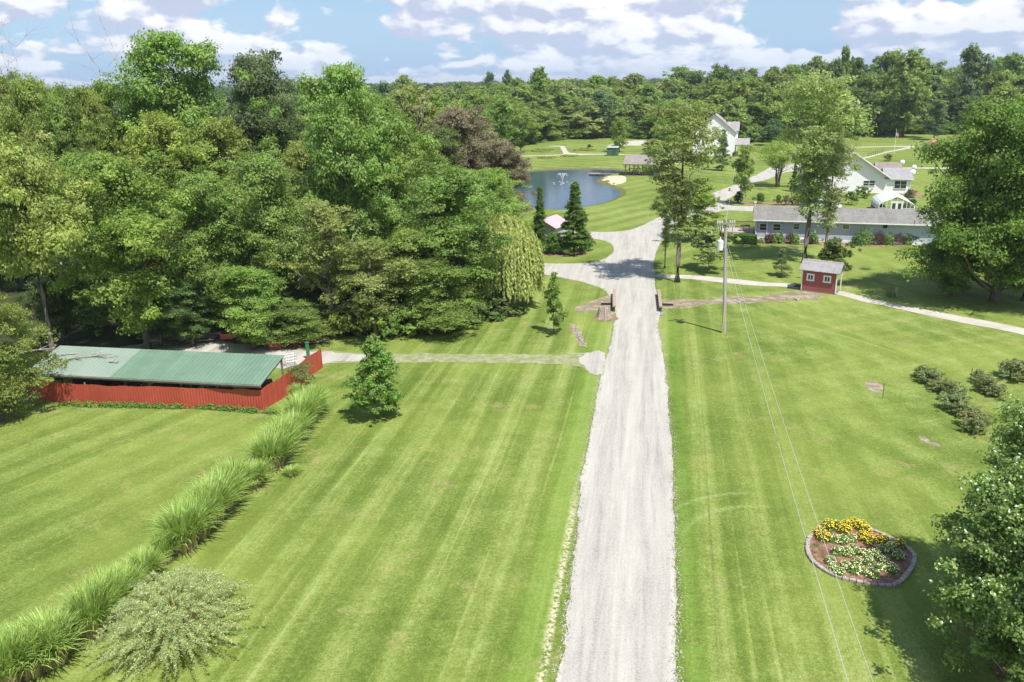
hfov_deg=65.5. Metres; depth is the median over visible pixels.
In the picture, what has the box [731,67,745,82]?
tree
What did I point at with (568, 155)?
flower patch
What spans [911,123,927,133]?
edge bush
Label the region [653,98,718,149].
tree
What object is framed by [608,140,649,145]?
gravel court
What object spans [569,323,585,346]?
rocky gully
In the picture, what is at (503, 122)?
tree
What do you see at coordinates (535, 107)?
tree
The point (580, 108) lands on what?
tree
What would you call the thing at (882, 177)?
white house
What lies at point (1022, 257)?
broadleaf tree
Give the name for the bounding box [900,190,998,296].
broadleaf tree
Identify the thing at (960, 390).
berry bush
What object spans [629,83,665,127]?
tree
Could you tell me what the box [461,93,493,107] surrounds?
tree
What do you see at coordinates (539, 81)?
tree
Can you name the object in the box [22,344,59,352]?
fallen branch
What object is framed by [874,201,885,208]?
greenhouse bench
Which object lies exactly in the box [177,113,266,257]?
woodland tree
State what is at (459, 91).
tree
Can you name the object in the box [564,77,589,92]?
tree
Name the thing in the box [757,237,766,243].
garden plant
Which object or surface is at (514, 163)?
woodland tree
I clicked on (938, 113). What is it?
broadleaf tree
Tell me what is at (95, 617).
tall grass clump
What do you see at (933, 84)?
tree
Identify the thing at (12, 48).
dead tree
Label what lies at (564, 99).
tree
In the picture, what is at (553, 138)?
edge bush
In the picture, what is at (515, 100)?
tree
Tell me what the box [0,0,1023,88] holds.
sky
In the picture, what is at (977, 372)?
berry bush
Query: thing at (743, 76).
tree
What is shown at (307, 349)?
post
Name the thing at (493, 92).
tree
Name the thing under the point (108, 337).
forest floor
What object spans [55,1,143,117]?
dead tree
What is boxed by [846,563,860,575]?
white flower plant
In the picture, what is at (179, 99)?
woodland tree
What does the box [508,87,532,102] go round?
tree
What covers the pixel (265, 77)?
woodland tree
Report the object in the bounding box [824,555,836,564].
white flower plant
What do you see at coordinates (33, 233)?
woodland tree
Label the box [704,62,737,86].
tree
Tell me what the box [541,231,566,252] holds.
arborvitae bush
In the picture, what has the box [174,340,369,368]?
gravel yard
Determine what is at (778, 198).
shrub
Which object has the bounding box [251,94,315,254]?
woodland tree
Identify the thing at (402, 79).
tree
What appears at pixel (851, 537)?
white flower plant
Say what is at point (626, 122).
edge bush
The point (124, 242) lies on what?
woodland tree
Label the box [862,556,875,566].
white flower plant
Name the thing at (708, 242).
broadleaf tree
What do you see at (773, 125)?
broadleaf tree
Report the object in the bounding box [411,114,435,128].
tree
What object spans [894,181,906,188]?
window
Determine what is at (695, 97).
tree
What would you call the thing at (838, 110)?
tree
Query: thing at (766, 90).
tree
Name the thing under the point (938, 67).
tree
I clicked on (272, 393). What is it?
fence
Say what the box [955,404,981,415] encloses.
berry bush
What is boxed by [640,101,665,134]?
tree
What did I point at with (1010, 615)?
silver maple
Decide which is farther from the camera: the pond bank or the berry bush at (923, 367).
the pond bank
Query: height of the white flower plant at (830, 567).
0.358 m
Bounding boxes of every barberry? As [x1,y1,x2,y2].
[765,232,773,242]
[784,231,792,241]
[871,231,884,243]
[892,232,903,243]
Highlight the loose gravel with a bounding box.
[549,294,687,681]
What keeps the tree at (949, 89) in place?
on the forest floor at (633, 133)
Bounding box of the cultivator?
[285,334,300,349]
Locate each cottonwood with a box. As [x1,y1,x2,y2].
[767,69,879,262]
[801,132,863,259]
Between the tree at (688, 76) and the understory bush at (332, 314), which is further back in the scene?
the tree at (688, 76)
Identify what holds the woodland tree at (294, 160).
on the forest floor at (108, 337)
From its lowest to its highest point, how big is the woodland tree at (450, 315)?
6.458 m
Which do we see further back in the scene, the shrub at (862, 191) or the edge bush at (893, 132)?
the edge bush at (893, 132)
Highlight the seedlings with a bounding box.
[805,543,824,559]
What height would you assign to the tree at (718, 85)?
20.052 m
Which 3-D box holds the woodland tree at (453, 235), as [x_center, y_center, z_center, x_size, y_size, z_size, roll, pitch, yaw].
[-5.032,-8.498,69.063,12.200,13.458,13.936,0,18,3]
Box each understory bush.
[58,288,98,312]
[71,295,126,335]
[125,318,164,338]
[154,319,188,339]
[305,303,329,332]
[307,304,362,336]
[329,304,391,336]
[377,311,417,340]
[401,304,434,335]
[463,302,493,323]
[482,295,511,318]
[488,310,508,320]
[489,273,533,309]
[492,305,516,316]
[513,306,530,315]
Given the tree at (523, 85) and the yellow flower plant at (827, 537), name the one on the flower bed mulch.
the yellow flower plant at (827, 537)
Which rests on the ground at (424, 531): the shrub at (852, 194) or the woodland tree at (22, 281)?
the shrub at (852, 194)
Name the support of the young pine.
on the ground at (424, 531)
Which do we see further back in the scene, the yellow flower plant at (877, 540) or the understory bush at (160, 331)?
the understory bush at (160, 331)
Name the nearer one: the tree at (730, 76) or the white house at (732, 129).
the white house at (732, 129)
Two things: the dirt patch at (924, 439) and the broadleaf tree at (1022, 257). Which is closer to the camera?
the dirt patch at (924, 439)
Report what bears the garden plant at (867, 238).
on the mulch bed at (822, 243)
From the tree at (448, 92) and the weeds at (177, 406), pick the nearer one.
the weeds at (177, 406)
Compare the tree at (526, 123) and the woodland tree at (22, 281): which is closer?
the woodland tree at (22, 281)
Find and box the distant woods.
[47,76,759,116]
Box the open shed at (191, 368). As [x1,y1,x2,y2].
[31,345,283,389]
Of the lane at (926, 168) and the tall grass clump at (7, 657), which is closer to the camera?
the tall grass clump at (7, 657)
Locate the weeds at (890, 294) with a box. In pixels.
[885,291,895,297]
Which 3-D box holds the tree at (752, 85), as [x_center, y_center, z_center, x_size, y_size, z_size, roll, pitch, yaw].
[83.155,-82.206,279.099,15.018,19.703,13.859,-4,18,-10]
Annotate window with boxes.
[759,223,766,230]
[772,223,780,230]
[793,223,799,229]
[806,273,814,280]
[823,275,831,282]
[842,224,849,228]
[863,180,874,185]
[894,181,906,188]
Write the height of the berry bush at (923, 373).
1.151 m
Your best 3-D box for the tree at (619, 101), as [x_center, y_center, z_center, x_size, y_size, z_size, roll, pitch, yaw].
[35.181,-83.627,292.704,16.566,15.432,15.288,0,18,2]
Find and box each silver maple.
[922,444,1023,668]
[924,548,1023,681]
[976,394,1023,477]
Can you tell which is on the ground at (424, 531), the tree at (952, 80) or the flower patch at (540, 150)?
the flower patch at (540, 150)
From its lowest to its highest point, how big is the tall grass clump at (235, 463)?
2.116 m
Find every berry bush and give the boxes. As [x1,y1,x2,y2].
[912,365,937,377]
[915,368,945,384]
[923,371,947,383]
[926,379,946,392]
[937,391,969,410]
[938,379,953,391]
[939,386,972,399]
[941,379,967,394]
[942,400,967,415]
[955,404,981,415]
[957,408,992,426]
[958,415,992,433]
[969,369,992,380]
[974,374,993,386]
[974,375,1006,391]
[985,383,1010,397]
[996,358,1023,376]
[1002,358,1023,380]
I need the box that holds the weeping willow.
[472,211,545,304]
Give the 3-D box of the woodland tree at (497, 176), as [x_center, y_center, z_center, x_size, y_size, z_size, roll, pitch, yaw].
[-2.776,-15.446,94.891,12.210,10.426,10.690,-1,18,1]
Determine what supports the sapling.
on the ground at (424, 531)
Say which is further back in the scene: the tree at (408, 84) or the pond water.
the tree at (408, 84)
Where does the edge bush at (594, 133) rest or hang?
on the ground at (424, 531)
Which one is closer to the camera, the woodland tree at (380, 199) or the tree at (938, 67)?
the woodland tree at (380, 199)
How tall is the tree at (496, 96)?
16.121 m
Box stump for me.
[595,306,611,319]
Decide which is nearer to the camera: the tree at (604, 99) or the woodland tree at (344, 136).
the woodland tree at (344, 136)
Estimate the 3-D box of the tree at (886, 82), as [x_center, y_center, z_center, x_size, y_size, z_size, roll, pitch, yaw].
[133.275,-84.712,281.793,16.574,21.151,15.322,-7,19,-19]
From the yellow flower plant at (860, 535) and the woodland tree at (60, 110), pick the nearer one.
the yellow flower plant at (860, 535)
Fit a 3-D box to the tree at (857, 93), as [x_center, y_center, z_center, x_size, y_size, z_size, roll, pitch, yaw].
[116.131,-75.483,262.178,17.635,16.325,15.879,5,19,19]
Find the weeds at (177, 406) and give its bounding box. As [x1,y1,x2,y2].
[58,400,283,414]
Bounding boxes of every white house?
[692,113,749,155]
[799,147,913,193]
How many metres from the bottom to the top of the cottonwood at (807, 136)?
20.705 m
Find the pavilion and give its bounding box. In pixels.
[623,154,662,175]
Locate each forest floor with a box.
[0,246,542,353]
[112,109,923,137]
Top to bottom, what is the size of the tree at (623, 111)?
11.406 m
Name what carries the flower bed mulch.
on the ground at (424, 531)
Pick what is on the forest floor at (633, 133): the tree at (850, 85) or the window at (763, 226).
the tree at (850, 85)
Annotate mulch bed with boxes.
[543,251,586,256]
[593,315,618,320]
[730,201,800,204]
[739,241,911,246]
[956,612,1018,681]
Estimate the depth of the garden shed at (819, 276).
76.42 m
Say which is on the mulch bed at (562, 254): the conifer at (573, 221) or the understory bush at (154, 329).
the conifer at (573, 221)
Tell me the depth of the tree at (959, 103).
268.24 m
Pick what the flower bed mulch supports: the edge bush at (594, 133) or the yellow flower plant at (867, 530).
the yellow flower plant at (867, 530)
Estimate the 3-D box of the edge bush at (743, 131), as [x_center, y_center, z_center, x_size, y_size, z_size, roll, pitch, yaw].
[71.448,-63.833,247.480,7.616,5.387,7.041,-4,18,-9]
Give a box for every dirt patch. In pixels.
[865,381,882,392]
[918,436,939,445]
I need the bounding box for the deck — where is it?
[721,220,753,235]
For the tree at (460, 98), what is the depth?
263.04 m
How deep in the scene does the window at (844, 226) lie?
98.67 m
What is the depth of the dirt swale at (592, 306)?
73.66 m
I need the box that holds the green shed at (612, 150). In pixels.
[606,146,618,155]
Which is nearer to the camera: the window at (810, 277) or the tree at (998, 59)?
the window at (810, 277)
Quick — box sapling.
[540,271,569,333]
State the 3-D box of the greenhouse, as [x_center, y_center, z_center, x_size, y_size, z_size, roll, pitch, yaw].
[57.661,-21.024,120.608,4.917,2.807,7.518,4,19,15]
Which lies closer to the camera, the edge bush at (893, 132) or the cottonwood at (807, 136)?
the cottonwood at (807, 136)
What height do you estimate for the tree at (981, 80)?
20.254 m
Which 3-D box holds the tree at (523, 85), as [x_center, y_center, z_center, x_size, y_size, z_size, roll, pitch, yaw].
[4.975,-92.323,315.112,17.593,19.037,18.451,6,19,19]
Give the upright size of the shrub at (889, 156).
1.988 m
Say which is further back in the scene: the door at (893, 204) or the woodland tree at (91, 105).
the door at (893, 204)
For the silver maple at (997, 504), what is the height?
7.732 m
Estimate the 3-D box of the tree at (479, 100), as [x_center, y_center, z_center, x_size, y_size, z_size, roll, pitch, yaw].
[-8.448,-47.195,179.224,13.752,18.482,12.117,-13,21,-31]
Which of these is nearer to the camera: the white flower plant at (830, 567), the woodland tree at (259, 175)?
the white flower plant at (830, 567)
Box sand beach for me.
[601,176,625,184]
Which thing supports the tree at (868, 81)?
on the forest floor at (633, 133)
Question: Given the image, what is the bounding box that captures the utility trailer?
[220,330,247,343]
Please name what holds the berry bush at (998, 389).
on the ground at (424, 531)
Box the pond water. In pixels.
[514,169,623,209]
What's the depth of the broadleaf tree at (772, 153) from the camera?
147.74 m
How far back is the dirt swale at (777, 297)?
74.85 m
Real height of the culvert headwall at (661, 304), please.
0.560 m
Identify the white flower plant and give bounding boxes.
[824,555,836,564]
[827,564,836,571]
[828,533,838,543]
[830,546,844,556]
[832,565,845,576]
[836,534,848,545]
[839,560,849,569]
[840,547,853,557]
[845,543,859,554]
[846,534,857,543]
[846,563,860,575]
[851,556,862,565]
[857,548,871,558]
[858,566,869,575]
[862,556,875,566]
[866,567,879,579]
[868,548,882,559]
[874,563,886,571]
[877,543,890,553]
[877,555,890,564]
[885,541,899,551]
[885,562,898,573]
[890,549,904,560]
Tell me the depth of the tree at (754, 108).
254.01 m
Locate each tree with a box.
[0,10,49,84]
[0,67,20,142]
[0,72,96,144]
[0,130,97,379]
[0,142,114,270]
[0,242,32,286]
[0,292,72,421]
[1,252,99,344]
[15,109,106,190]
[22,81,112,289]
[46,148,206,348]
[50,149,130,315]
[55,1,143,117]
[68,82,124,214]
[75,77,133,168]
[88,28,270,171]
[102,143,254,281]
[111,110,213,271]
[112,101,130,114]
[150,278,222,346]
[159,170,282,329]
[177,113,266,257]
[201,48,315,154]
[204,265,314,349]
[213,147,341,303]
[248,297,336,346]
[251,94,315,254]
[255,59,413,306]
[264,199,382,336]
[275,139,328,285]
[290,165,426,258]
[294,100,313,117]
[301,144,418,301]
[303,116,321,136]
[318,91,441,253]
[329,237,427,339]
[340,335,406,418]
[361,226,445,310]
[374,257,490,331]
[377,80,399,97]
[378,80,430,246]
[384,90,405,108]
[389,84,441,206]
[391,75,416,89]
[391,162,520,304]
[401,82,417,89]
[402,148,462,252]
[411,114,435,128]
[413,126,465,206]
[420,104,505,191]
[426,93,450,137]
[428,88,443,94]
[429,91,445,105]
[441,86,457,103]
[441,101,463,140]
[444,94,469,108]
[449,84,489,105]
[452,81,468,91]
[454,88,464,95]
[457,167,536,235]
[460,89,495,161]
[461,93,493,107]
[472,138,537,218]
[482,71,496,88]
[484,82,509,97]
[485,89,509,104]
[486,97,524,141]
[486,104,533,138]
[487,93,512,129]
[496,82,511,97]
[499,105,558,141]
[502,69,512,85]
[506,109,541,150]
[507,96,541,122]
[508,77,524,95]
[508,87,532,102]
[510,83,529,89]
[520,65,562,120]
[523,101,557,137]
[524,90,555,126]
[531,81,559,108]
[537,110,579,138]
[547,81,578,107]
[547,91,583,133]
[550,105,585,133]
[551,77,565,91]
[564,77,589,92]
[568,100,617,137]
[573,88,592,100]
[573,90,624,134]
[575,99,591,133]
[581,75,606,90]
[590,85,612,98]
[597,92,623,128]
[603,75,617,87]
[605,104,638,125]
[608,87,634,123]
[610,116,629,151]
[614,72,648,97]
[621,96,639,129]
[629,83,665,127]
[630,96,658,134]
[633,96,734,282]
[634,85,643,110]
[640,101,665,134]
[641,138,659,153]
[649,185,685,267]
[652,82,664,98]
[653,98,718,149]
[654,77,679,103]
[656,93,685,116]
[661,64,703,85]
[670,175,729,239]
[675,81,699,96]
[679,77,733,119]
[681,69,705,83]
[682,72,706,91]
[684,90,701,99]
[690,225,740,270]
[693,82,711,116]
[693,94,738,120]
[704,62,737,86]
[708,68,741,95]
[714,97,759,137]
[715,77,757,116]
[728,144,755,198]
[729,77,763,125]
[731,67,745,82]
[737,73,754,103]
[742,101,773,136]
[744,68,760,80]
[749,83,776,119]
[750,140,807,186]
[755,119,785,142]
[756,70,775,84]
[758,90,796,133]
[761,70,779,89]
[761,74,798,129]
[768,66,780,78]
[774,73,796,127]
[779,64,799,98]
[779,90,834,127]
[785,64,806,84]
[801,69,828,83]
[804,55,827,75]
[813,84,850,128]
[817,236,861,274]
[818,80,849,123]
[821,56,844,82]
[835,45,854,82]
[838,86,894,135]
[839,74,860,124]
[846,57,874,92]
[850,72,882,120]
[861,64,882,75]
[868,89,903,128]
[869,47,902,75]
[869,74,882,123]
[871,70,898,129]
[878,46,936,136]
[894,89,1023,301]
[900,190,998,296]
[919,98,954,138]
[920,76,950,123]
[920,91,960,126]
[922,57,931,64]
[923,59,951,79]
[932,75,955,125]
[940,75,964,96]
[940,82,970,122]
[940,95,979,129]
[941,64,965,78]
[941,66,953,78]
[949,41,998,122]
[962,95,1003,123]
[963,175,1023,300]
[969,72,989,98]
[981,71,1013,100]
[981,84,1023,111]
[984,52,1023,95]
[994,56,1005,69]
[1007,73,1023,95]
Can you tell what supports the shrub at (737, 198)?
on the mulch bed at (759, 203)
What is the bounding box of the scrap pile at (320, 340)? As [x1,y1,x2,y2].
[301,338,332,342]
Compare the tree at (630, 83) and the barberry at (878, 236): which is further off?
the tree at (630, 83)
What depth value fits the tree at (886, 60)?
324.98 m
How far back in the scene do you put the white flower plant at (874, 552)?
34.48 m
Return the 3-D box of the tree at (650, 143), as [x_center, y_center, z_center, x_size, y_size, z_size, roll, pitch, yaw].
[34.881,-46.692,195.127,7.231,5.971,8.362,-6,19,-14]
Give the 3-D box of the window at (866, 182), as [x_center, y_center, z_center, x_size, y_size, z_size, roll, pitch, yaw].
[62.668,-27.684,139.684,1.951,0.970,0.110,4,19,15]
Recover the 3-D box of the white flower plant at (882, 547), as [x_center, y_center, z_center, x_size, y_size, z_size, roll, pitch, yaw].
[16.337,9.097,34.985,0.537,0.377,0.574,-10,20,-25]
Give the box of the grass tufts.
[553,262,682,680]
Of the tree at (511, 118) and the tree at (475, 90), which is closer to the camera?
the tree at (511, 118)
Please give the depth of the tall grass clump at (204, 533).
36.78 m
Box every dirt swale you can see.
[574,296,612,312]
[662,291,823,307]
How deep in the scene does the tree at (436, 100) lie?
157.36 m
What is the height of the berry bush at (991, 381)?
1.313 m
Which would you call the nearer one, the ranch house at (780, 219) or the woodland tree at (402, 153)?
the woodland tree at (402, 153)
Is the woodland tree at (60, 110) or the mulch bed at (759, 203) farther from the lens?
the mulch bed at (759, 203)
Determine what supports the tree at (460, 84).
on the forest floor at (633, 133)
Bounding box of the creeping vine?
[285,361,315,380]
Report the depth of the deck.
104.40 m
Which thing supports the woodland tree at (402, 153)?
on the forest floor at (108, 337)
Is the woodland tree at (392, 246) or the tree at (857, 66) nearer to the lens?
the woodland tree at (392, 246)
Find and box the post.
[305,342,309,356]
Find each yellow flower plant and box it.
[812,525,826,535]
[816,529,830,542]
[821,518,835,531]
[832,519,841,531]
[838,523,851,535]
[841,520,852,530]
[850,517,858,527]
[854,519,867,530]
[856,530,868,541]
[859,524,872,535]
[862,534,876,545]
[872,534,884,544]
[877,534,891,544]
[892,538,906,549]
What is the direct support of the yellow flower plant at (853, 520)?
on the flower bed mulch
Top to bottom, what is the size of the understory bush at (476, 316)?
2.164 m
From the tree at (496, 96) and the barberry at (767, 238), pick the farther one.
the tree at (496, 96)
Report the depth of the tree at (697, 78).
316.94 m
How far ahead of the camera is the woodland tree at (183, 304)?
62.51 m
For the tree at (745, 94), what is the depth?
256.01 m
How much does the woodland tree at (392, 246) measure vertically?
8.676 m
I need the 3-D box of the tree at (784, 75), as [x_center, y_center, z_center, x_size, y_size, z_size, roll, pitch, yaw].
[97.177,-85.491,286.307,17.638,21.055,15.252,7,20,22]
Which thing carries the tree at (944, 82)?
on the forest floor at (633, 133)
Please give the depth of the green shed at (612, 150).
214.93 m
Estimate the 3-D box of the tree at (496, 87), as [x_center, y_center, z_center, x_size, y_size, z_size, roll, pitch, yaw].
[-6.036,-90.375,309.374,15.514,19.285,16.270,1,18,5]
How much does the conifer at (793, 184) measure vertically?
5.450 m
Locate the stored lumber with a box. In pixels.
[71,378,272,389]
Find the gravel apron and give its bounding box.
[579,350,605,374]
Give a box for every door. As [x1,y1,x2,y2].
[891,202,896,208]
[896,202,902,208]
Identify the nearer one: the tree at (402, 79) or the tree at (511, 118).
the tree at (511, 118)
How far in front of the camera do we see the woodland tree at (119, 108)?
232.69 m
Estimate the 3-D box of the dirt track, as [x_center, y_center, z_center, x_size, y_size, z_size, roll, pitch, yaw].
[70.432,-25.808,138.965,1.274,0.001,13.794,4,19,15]
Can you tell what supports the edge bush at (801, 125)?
on the ground at (424, 531)
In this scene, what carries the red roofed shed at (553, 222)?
on the ground at (424, 531)
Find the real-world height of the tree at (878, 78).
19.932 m
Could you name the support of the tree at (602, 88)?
on the forest floor at (633, 133)
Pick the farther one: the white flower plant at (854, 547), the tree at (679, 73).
the tree at (679, 73)
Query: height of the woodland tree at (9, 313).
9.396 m
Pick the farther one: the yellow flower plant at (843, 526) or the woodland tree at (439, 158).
the woodland tree at (439, 158)
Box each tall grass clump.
[0,601,94,673]
[0,611,77,681]
[0,621,47,681]
[52,574,128,639]
[71,559,140,621]
[96,558,156,603]
[120,542,173,581]
[141,495,216,553]
[141,528,185,565]
[154,490,230,540]
[169,471,247,526]
[186,465,259,511]
[206,453,258,495]
[236,423,302,471]
[240,456,279,489]
[254,415,315,456]
[263,408,320,444]
[274,388,326,430]
[281,464,302,476]
[282,383,335,421]
[287,383,304,395]
[297,383,334,412]
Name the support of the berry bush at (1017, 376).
on the ground at (424, 531)
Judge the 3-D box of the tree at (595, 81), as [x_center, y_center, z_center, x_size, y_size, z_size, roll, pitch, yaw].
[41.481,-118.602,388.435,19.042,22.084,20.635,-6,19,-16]
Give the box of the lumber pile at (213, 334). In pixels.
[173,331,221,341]
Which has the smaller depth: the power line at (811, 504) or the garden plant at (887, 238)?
the power line at (811, 504)
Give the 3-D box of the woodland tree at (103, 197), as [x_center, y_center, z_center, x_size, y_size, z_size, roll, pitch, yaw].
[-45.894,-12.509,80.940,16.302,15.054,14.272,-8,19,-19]
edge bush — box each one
[508,133,517,145]
[524,134,538,143]
[537,127,546,140]
[544,129,565,140]
[558,129,575,139]
[568,129,581,138]
[573,125,594,138]
[587,123,599,137]
[599,123,609,137]
[607,121,614,137]
[612,121,632,137]
[628,125,639,137]
[632,125,650,139]
[648,124,659,138]
[738,127,752,139]
[747,123,766,142]
[792,121,809,130]
[842,121,861,137]
[865,123,881,135]
[872,119,885,134]
[879,118,890,134]
[889,116,911,134]
[904,121,924,133]
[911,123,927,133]
[931,124,952,134]
[947,123,958,133]
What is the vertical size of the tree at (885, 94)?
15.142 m
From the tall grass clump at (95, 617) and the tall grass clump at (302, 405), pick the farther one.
the tall grass clump at (302, 405)
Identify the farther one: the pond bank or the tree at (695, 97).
the tree at (695, 97)
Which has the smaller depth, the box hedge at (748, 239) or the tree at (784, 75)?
the box hedge at (748, 239)
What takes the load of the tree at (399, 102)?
on the ground at (424, 531)
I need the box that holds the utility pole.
[716,219,735,332]
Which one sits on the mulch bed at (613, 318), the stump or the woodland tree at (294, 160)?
the stump
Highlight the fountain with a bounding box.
[553,172,566,183]
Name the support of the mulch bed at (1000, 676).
on the ground at (424, 531)
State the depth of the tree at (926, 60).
367.54 m
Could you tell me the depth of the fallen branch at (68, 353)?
55.13 m
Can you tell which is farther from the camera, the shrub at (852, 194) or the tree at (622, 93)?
the tree at (622, 93)
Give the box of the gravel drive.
[543,163,800,681]
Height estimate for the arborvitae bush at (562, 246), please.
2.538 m
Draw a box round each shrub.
[81,562,267,681]
[733,191,746,202]
[752,193,764,202]
[772,194,782,204]
[782,194,790,204]
[788,194,798,204]
[842,191,859,203]
[854,185,872,197]
[882,154,893,160]
[904,189,916,198]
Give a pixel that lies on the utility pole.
(720, 242)
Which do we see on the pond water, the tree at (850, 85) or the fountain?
the fountain
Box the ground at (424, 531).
[0,97,1023,681]
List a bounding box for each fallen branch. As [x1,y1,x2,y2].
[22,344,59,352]
[56,352,79,355]
[66,352,104,359]
[91,351,116,355]
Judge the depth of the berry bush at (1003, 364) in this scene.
54.30 m
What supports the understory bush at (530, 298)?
on the ground at (424, 531)
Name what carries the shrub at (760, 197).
on the mulch bed at (759, 203)
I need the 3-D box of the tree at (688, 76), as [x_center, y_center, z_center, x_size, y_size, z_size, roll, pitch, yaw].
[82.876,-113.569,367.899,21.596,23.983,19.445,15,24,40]
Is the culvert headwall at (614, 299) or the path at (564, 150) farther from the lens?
the path at (564, 150)
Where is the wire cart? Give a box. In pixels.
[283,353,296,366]
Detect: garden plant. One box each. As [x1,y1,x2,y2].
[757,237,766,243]
[769,232,778,243]
[777,232,784,243]
[789,231,799,244]
[809,229,820,244]
[849,233,864,245]
[852,225,875,245]
[880,232,895,245]
[901,234,911,244]
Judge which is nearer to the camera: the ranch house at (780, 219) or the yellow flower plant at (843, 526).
the yellow flower plant at (843, 526)
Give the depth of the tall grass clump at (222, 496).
38.03 m
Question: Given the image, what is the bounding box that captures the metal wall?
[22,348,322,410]
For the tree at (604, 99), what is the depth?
277.38 m
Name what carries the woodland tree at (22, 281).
on the forest floor at (108, 337)
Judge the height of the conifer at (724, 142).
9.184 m
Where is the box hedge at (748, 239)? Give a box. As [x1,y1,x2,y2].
[727,233,756,244]
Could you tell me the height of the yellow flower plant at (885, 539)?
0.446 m
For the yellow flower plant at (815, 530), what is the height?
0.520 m
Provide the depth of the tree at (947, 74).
326.69 m
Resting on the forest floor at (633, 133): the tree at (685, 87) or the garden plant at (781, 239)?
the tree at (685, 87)
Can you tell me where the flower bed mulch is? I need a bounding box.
[809,526,911,583]
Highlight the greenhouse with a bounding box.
[871,190,914,208]
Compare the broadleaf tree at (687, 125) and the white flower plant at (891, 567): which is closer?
the white flower plant at (891, 567)
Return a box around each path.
[528,146,624,155]
[655,274,798,287]
[837,291,1023,334]
[850,146,914,157]
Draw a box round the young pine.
[772,248,794,275]
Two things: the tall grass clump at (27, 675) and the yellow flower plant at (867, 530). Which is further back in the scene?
the yellow flower plant at (867, 530)
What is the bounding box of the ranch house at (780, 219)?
[753,202,947,244]
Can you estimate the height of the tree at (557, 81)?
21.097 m
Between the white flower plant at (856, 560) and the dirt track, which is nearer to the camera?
the white flower plant at (856, 560)
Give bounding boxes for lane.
[120,338,588,370]
[907,167,955,168]
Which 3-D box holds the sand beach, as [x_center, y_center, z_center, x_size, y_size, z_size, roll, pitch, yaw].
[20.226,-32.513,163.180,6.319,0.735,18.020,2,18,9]
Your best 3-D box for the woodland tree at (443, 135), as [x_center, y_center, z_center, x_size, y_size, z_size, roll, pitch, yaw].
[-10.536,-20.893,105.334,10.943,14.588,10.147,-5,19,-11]
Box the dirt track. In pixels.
[912,190,922,198]
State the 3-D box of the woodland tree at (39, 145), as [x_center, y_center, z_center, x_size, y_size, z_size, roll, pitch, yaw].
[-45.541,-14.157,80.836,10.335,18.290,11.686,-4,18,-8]
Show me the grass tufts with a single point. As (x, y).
(668, 536)
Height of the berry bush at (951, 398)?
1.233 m
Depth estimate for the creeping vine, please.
53.97 m
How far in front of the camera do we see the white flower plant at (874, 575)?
33.13 m
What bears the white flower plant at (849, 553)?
on the flower bed mulch
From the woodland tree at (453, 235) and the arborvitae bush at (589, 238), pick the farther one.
the arborvitae bush at (589, 238)
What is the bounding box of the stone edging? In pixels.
[805,522,916,587]
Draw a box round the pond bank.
[526,168,626,209]
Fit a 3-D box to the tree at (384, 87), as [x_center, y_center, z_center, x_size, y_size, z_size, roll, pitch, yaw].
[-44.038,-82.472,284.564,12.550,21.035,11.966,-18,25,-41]
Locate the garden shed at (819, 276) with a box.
[799,258,845,294]
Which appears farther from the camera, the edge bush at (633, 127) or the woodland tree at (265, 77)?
the edge bush at (633, 127)
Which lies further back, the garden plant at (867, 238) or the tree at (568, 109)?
the tree at (568, 109)
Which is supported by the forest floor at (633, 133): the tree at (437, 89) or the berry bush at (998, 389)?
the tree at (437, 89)
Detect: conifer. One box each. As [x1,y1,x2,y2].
[531,186,551,250]
[554,181,592,254]
[710,129,731,169]
[787,162,797,190]
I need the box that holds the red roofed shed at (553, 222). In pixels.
[529,214,566,236]
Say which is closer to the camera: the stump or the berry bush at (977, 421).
the berry bush at (977, 421)
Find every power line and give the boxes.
[728,246,872,680]
[729,261,847,680]
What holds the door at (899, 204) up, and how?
in the greenhouse
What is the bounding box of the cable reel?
[148,333,162,346]
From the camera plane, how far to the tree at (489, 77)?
397.53 m
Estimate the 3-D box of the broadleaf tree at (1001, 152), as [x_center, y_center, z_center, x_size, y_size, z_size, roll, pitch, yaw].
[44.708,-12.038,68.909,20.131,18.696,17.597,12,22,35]
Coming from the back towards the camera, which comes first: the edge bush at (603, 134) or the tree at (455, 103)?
the edge bush at (603, 134)
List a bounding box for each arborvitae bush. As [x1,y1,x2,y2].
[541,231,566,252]
[549,236,576,253]
[579,235,595,248]
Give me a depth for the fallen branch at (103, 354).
54.46 m
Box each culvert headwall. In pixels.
[601,289,615,311]
[657,289,672,311]
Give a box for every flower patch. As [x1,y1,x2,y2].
[531,148,554,151]
[537,155,555,158]
[560,154,577,156]
[572,147,597,150]
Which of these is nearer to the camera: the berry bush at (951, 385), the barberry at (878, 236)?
the berry bush at (951, 385)
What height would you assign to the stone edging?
0.169 m
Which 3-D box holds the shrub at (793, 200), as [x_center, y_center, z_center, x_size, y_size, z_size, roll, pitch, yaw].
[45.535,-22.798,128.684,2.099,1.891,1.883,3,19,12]
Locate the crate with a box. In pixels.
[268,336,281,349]
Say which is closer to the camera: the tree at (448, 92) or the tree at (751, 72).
the tree at (448, 92)
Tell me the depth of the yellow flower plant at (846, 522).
36.68 m

